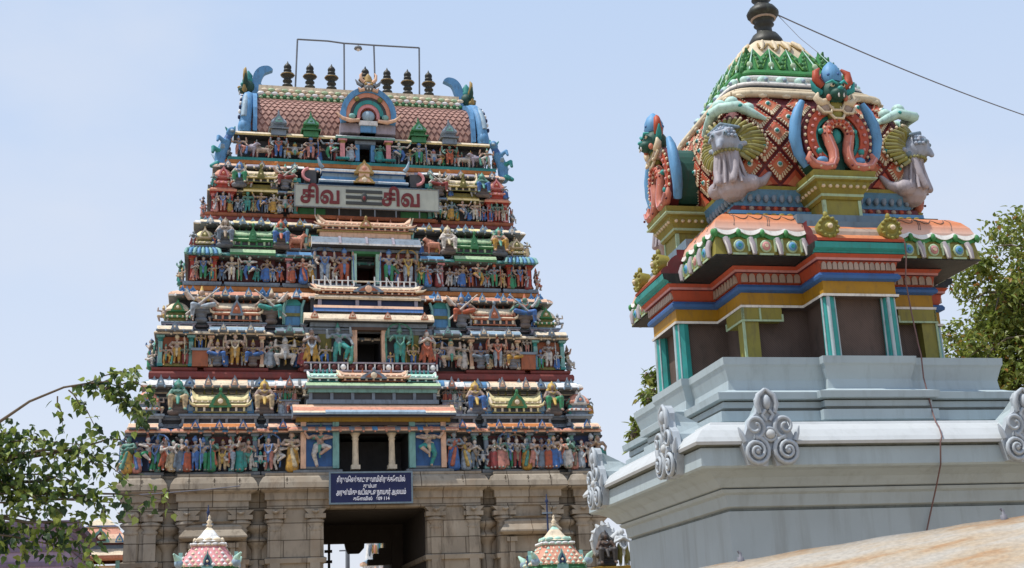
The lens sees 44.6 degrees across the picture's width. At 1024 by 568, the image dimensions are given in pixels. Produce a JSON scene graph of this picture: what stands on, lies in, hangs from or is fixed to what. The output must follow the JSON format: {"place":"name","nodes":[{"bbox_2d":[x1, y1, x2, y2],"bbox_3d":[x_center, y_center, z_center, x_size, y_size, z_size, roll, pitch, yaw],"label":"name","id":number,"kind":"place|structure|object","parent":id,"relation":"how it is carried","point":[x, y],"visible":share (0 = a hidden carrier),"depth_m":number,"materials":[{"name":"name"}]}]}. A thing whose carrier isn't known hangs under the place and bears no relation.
{"place":"outdoors","nodes":[
{"label":"outdoors","id":0,"kind":"place"},
{"bbox_2d":[0,520,96,567],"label":"lilac house","id":1,"kind":"structure","parent":0,"point":[33,563],"depth_m":39.35,"materials":[{"name":"paint"}]},
{"bbox_2d":[0,485,239,500],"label":"cable","id":2,"kind":"object","parent":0,"point":[170,492],"visible":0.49,"depth_m":42.03,"materials":[{"name":"metal"}]},
{"bbox_2d":[115,61,606,567],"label":"temple gateway tower","id":3,"kind":"structure","parent":0,"point":[295,356],"depth_m":49.84,"materials":[{"name":"paint"}]},
{"bbox_2d":[295,38,419,93],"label":"pipe gantry","id":4,"kind":"object","parent":3,"relation":"on","point":[357,48],"visible":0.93,"depth_m":58.48,"materials":[{"name":"metal"}]},
{"bbox_2d":[294,183,439,218],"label":"sign board","id":5,"kind":"object","parent":3,"relation":"attached to","point":[339,197],"visible":1,"depth_m":52.60,"materials":[{"name":"metal"}]},
{"bbox_2d":[329,471,412,504],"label":"name board","id":6,"kind":"object","parent":3,"relation":"attached to","point":[374,487],"visible":1,"depth_m":46.43,"materials":[{"name":"metal"}]},
{"bbox_2d":[360,543,382,567],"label":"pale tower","id":7,"kind":"structure","parent":0,"point":[372,549],"depth_m":143.64,"materials":[{"name":"white"}]},
{"bbox_2d":[0,0,1023,567],"label":"sky","id":8,"kind":"structure","parent":0,"point":[112,112],"materials":[{"name":"blue"}]},
{"bbox_2d":[701,508,1023,567],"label":"sheet roof","id":9,"kind":"structure","parent":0,"point":[997,543],"depth_m":6.14,"materials":[{"name":"metal"}]},
{"label":"ground","id":10,"kind":"structure","parent":0,"visible":0},
{"bbox_2d":[0,364,176,567],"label":"peepal tree","id":11,"kind":"object","parent":10,"relation":"on","point":[40,494],"visible":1,"depth_m":12.06,"materials":[{"name":"green plant"}]},
{"bbox_2d":[85,504,123,567],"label":"distant pavilion","id":12,"kind":"structure","parent":10,"relation":"on","point":[114,547],"depth_m":64.15,"materials":[{"name":"paint"}]},
{"bbox_2d":[173,515,241,567],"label":"shrine","id":13,"kind":"object","parent":10,"relation":"on","point":[208,546],"visible":1,"depth_m":26.48,"materials":[{"name":"paint"}]},
{"bbox_2d":[202,505,212,525],"bbox_3d":[-6.903,7.481,28.112,0.240,4.970,0.090,-2,-16,0],"label":"pole","id":14,"kind":"object","parent":10,"relation":"on","point":[208,512],"visible":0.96,"depth_m":28.72,"materials":[{"name":"grey metal"}]},
{"bbox_2d":[339,550,349,567],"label":"lamp mast","id":15,"kind":"object","parent":10,"relation":"on","point":[347,560],"visible":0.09,"depth_m":75.33,"materials":[{"name":"metal"}]},
{"bbox_2d":[542,494,551,531],"bbox_3d":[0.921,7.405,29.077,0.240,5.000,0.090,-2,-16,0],"label":"pole","id":16,"kind":"object","parent":10,"relation":"on","point":[546,512],"visible":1,"depth_m":29.63,"materials":[{"name":"grey metal"}]},
{"bbox_2d":[518,515,592,567],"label":"shrine","id":17,"kind":"object","parent":10,"relation":"on","point":[556,548],"visible":1,"depth_m":27.19,"materials":[{"name":"paint"}]},
{"bbox_2d":[590,521,631,567],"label":"statue group","id":18,"kind":"object","parent":10,"relation":"on","point":[609,553],"visible":0.96,"depth_m":19.39},
{"bbox_2d":[622,365,657,454],"bbox_3d":[3.181,4.442,21.817,1.667,6.540,2.398,-11,-18,26],"label":"young tree","id":19,"kind":"object","parent":10,"relation":"on","point":[650,379],"visible":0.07,"depth_m":21.87,"materials":[{"name":"green plant"}]},
{"bbox_2d":[583,0,1023,567],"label":"painted shrine","id":20,"kind":"object","parent":10,"relation":"on","point":[787,192],"visible":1,"depth_m":13.41,"materials":[{"name":"paint"}]},
{"bbox_2d":[778,15,817,52],"bbox_3d":[3.601,-3.133,15.653,0.058,0.785,0.580,8,-19,-33],"label":"cable","id":21,"kind":"object","parent":20,"relation":"attached to","point":[799,37],"visible":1,"depth_m":15.68,"materials":[{"name":"metal"}]},
{"bbox_2d":[779,15,1023,114],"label":"cable","id":22,"kind":"object","parent":20,"relation":"attached to","point":[895,65],"visible":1,"depth_m":17.77,"materials":[{"name":"metal"}]},
{"bbox_2d":[904,241,942,530],"bbox_3d":[4.273,1.218,12.728,0.296,3.552,0.477,4,-17,-20],"label":"cable","id":23,"kind":"object","parent":20,"relation":"attached to","point":[925,385],"visible":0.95,"depth_m":13.04,"materials":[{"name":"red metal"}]},
{"bbox_2d":[941,205,1023,390],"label":"shade tree","id":24,"kind":"object","parent":10,"relation":"on","point":[998,324],"visible":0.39,"depth_m":24.57,"materials":[{"name":"green plant"}]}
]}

